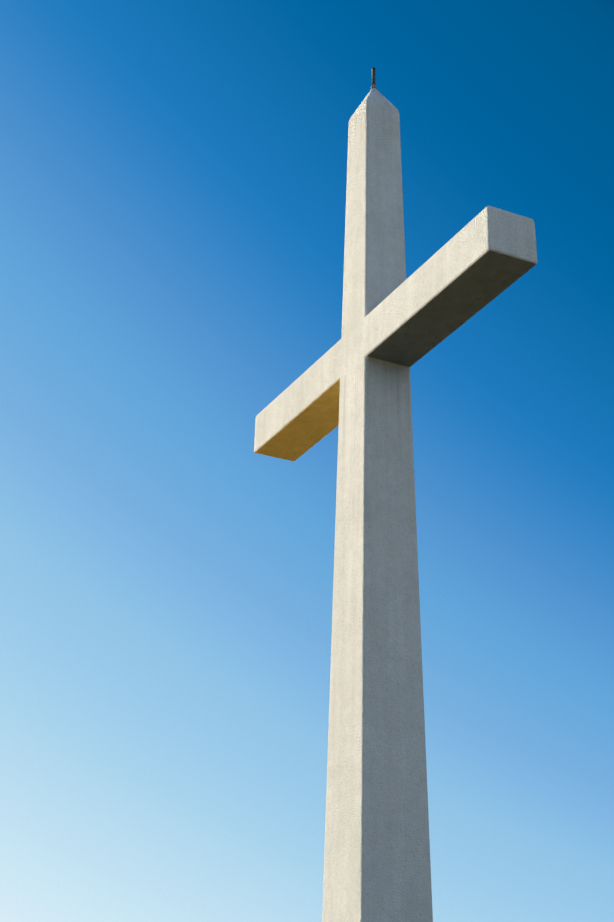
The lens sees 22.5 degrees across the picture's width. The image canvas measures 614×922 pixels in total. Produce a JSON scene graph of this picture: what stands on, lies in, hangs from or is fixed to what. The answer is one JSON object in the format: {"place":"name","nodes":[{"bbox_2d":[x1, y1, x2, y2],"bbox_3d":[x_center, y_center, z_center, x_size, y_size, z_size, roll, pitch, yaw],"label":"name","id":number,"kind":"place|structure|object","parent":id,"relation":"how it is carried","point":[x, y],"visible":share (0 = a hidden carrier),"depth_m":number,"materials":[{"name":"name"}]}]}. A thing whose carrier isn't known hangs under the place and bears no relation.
{"place":"outdoors","nodes":[
{"label":"outdoors","id":0,"kind":"place"},
{"bbox_2d":[0,0,613,921],"label":"sky","id":1,"kind":"structure","parent":0,"point":[173,173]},
{"bbox_3d":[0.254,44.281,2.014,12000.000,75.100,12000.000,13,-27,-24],"label":"hilltop ground","id":2,"kind":"structure","parent":0,"visible":0},
{"bbox_2d":[254,88,536,921],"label":"cross","id":3,"kind":"object","parent":2,"relation":"on","point":[354,383],"visible":1,"depth_m":20.93,"materials":[{"name":"concrete"}]},
{"bbox_2d":[371,67,376,88],"bbox_3d":[1.076,-6.165,24.854,0.104,0.414,0.102,13,-27,-24],"label":"lightning rod","id":4,"kind":"object","parent":3,"relation":"on","point":[373,85],"visible":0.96,"depth_m":24.82,"materials":[{"name":"metal"}]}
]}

